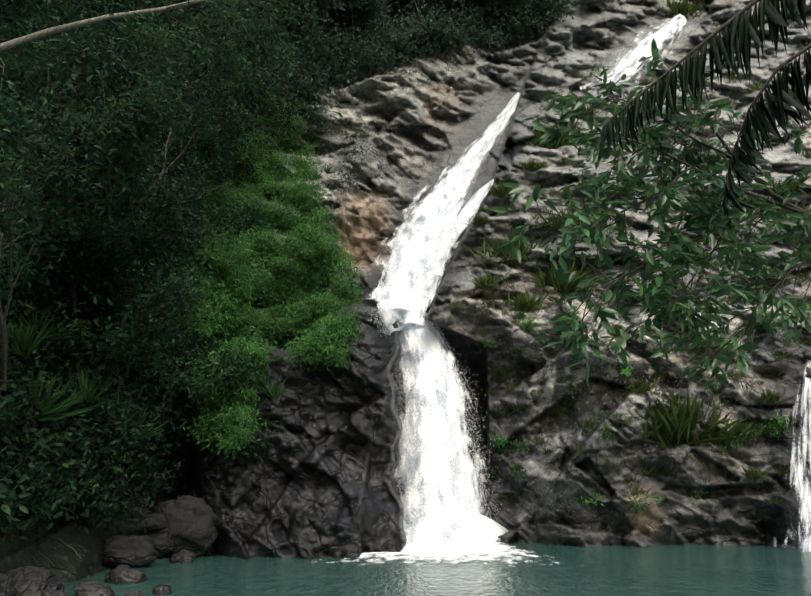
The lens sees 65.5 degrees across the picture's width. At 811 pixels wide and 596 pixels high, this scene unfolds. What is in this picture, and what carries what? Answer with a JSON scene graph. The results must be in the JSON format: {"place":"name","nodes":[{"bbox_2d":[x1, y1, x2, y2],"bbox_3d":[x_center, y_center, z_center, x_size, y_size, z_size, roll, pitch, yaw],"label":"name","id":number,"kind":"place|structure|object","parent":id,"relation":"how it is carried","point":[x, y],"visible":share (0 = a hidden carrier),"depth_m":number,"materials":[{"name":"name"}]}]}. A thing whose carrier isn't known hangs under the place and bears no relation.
{"place":"outdoors","nodes":[
{"label":"outdoors","id":0,"kind":"place"},
{"bbox_2d":[0,0,810,582],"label":"cliff","id":1,"kind":"structure","parent":0,"point":[318,482],"depth_m":30.56,"materials":[{"name":"grey stone"}]},
{"bbox_2d":[6,45,335,439],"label":"spiky plants","id":2,"kind":"object","parent":1,"relation":"on","point":[22,345],"visible":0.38,"depth_m":16.55,"materials":[{"name":"green plant"}]},
{"bbox_2d":[176,99,370,461],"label":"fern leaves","id":3,"kind":"object","parent":1,"relation":"on","point":[230,422],"visible":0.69,"depth_m":31.28,"materials":[{"name":"green plant"}]},
{"bbox_2d":[0,0,553,522],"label":"dark limbs","id":4,"kind":"object","parent":1,"relation":"on","point":[4,334],"visible":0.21,"depth_m":14.92,"materials":[{"name":"brown plant"}]},
{"bbox_2d":[0,0,206,51],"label":"pale limbs","id":5,"kind":"object","parent":4,"relation":"attached to","point":[6,45],"visible":0.94,"depth_m":11.54,"materials":[{"name":"beige plant"}]},
{"bbox_2d":[0,0,810,546],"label":"jungle leaves","id":6,"kind":"object","parent":1,"relation":"on","point":[46,468],"visible":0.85,"depth_m":18.05,"materials":[{"name":"green plant"}]},
{"bbox_2d":[392,320,494,543],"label":"waterfall","id":7,"kind":"object","parent":1,"relation":"on","point":[436,450],"visible":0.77,"depth_m":27.57,"materials":[{"name":"white liquid"}]},
{"bbox_2d":[369,92,519,333],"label":"waterfall","id":8,"kind":"structure","parent":1,"relation":"on","point":[416,249],"depth_m":36.72,"materials":[{"name":"white liquid"}]},
{"bbox_2d":[451,179,493,241],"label":"waterfall","id":9,"kind":"structure","parent":1,"relation":"on","point":[468,211],"depth_m":39.33,"materials":[{"name":"white liquid"}]},
{"bbox_2d":[369,24,692,523],"bbox_3d":[9.066,-6.288,41.465,33.342,41.413,9.442,13,-22,-36],"label":"spray","id":10,"kind":"object","parent":1,"relation":"on","point":[451,347],"visible":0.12,"depth_m":31.17,"materials":[{"name":"white liquid"}]},
{"bbox_2d":[580,71,619,89],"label":"waterfall","id":11,"kind":"structure","parent":1,"relation":"on","point":[585,86],"depth_m":47.69,"materials":[{"name":"white liquid"}]},
{"bbox_2d":[448,0,810,510],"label":"grass","id":12,"kind":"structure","parent":1,"relation":"on","point":[672,425],"depth_m":31.22,"materials":[{"name":"green plant"}]},
{"bbox_2d":[606,14,686,85],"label":"waterfall","id":13,"kind":"structure","parent":1,"relation":"on","point":[636,55],"depth_m":49.59,"materials":[{"name":"white liquid"}]},
{"bbox_2d":[774,360,810,551],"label":"waterfall","id":14,"kind":"object","parent":1,"relation":"on","point":[798,475],"visible":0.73,"depth_m":24.72,"materials":[{"name":"white liquid"}]},
{"bbox_2d":[62,542,810,595],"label":"pool","id":15,"kind":"structure","parent":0,"point":[692,570],"depth_m":15.30,"materials":[{"name":"liquid"}]},
{"bbox_2d":[0,572,18,595],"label":"rock","id":16,"kind":"object","parent":15,"relation":"on","point":[7,586],"visible":1,"depth_m":11.07,"materials":[{"name":"grey stone"}]},
{"bbox_2d":[5,566,63,595],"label":"rock","id":17,"kind":"object","parent":15,"relation":"on","point":[27,580],"visible":0.69,"depth_m":11.65,"materials":[{"name":"grey stone"}]},
{"bbox_2d":[29,589,67,595],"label":"rock","id":18,"kind":"object","parent":15,"relation":"on","point":[52,592],"visible":1,"depth_m":10.29,"materials":[{"name":"grey stone"}]},
{"bbox_2d":[58,543,88,557],"bbox_3d":[-8.592,6.223,14.848,2.010,1.039,1.936,-15,-24,39],"label":"boulder","id":19,"kind":"object","parent":15,"relation":"on","point":[85,550],"visible":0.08,"depth_m":14.98,"materials":[{"name":"grey stone"}]},
{"bbox_2d":[86,566,93,576],"bbox_3d":[-8.094,6.578,14.944,1.296,0.881,1.031,0,-18,1],"label":"rock","id":20,"kind":"object","parent":15,"relation":"on","point":[89,571],"depth_m":15.00,"materials":[{"name":"grey stone"}]},
{"bbox_2d":[73,580,114,595],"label":"rock","id":21,"kind":"object","parent":15,"relation":"on","point":[89,588],"visible":1,"depth_m":11.12,"materials":[{"name":"grey stone"}]},
{"bbox_2d":[104,565,147,583],"bbox_3d":[-6.155,6.172,13.895,0.878,0.562,0.710,0,-18,1],"label":"rock","id":22,"kind":"object","parent":15,"relation":"on","point":[123,574],"visible":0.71,"depth_m":13.69,"materials":[{"name":"grey stone"}]},
{"bbox_2d":[102,535,158,567],"bbox_3d":[-7.618,6.943,17.245,1.631,0.874,1.536,11,-21,-31],"label":"boulder","id":23,"kind":"object","parent":15,"relation":"on","point":[132,551],"visible":0.85,"depth_m":16.81,"materials":[{"name":"grey stone"}]},
{"bbox_2d":[125,590,146,595],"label":"rock","id":24,"kind":"object","parent":15,"relation":"on","point":[136,593],"visible":1,"depth_m":10.65,"materials":[{"name":"grey stone"}]},
{"bbox_2d":[119,497,166,535],"bbox_3d":[-9.747,7.264,19.615,4.654,2.764,3.386,0,-18,1],"label":"boulder","id":25,"kind":"object","parent":15,"relation":"in","point":[154,521],"visible":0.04,"depth_m":19.29,"materials":[{"name":"grey stone"}]},
{"bbox_2d":[142,527,174,558],"bbox_3d":[-7.995,7.723,20.151,1.997,1.299,1.794,0,-18,1],"label":"boulder","id":26,"kind":"object","parent":15,"relation":"on","point":[163,544],"visible":0.12,"depth_m":19.50,"materials":[{"name":"grey stone"}]},
{"bbox_2d":[151,584,171,594],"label":"rock","id":27,"kind":"object","parent":15,"relation":"on","point":[162,589],"visible":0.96,"depth_m":11.96,"materials":[{"name":"grey stone"}]},
{"bbox_2d":[169,550,195,562],"bbox_3d":[-6.565,7.727,18.616,0.774,0.562,0.621,0,-18,1],"label":"rock","id":28,"kind":"object","parent":15,"relation":"on","point":[183,556],"visible":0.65,"depth_m":18.45,"materials":[{"name":"grey stone"}]},
{"bbox_2d":[148,495,220,557],"bbox_3d":[-7.298,7.464,20.537,2.497,2.018,1.971,0,-18,1],"label":"boulder","id":29,"kind":"object","parent":15,"relation":"on","point":[192,523],"visible":0.67,"depth_m":20.02,"materials":[{"name":"grey stone"}]},
{"bbox_2d":[314,541,558,566],"bbox_3d":[1.163,8.995,22.472,9.200,0.040,12.600,0,-18,1],"label":"foam","id":30,"kind":"object","parent":15,"relation":"on","point":[451,552],"visible":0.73,"depth_m":21.23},
{"bbox_2d":[403,514,507,543],"bbox_3d":[1.764,10.111,28.204,6.234,1.499,3.672,0,-18,1],"label":"splash","id":31,"kind":"object","parent":15,"relation":"on","point":[480,534],"depth_m":27.34,"materials":[{"name":"liquid"}]},
{"bbox_2d":[800,536,810,549],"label":"splash","id":32,"kind":"object","parent":15,"relation":"on","point":[802,543],"depth_m":23.56,"materials":[{"name":"liquid"}]},
{"bbox_2d":[489,0,810,392],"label":"branches","id":33,"kind":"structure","parent":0,"point":[735,252],"depth_m":5.36,"materials":[{"name":"green plant"}]},
{"bbox_2d":[593,0,810,232],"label":"palm fronds","id":34,"kind":"object","parent":33,"relation":"attached to","point":[783,96],"visible":1,"depth_m":4.86,"materials":[{"name":"green plant"}]}
]}

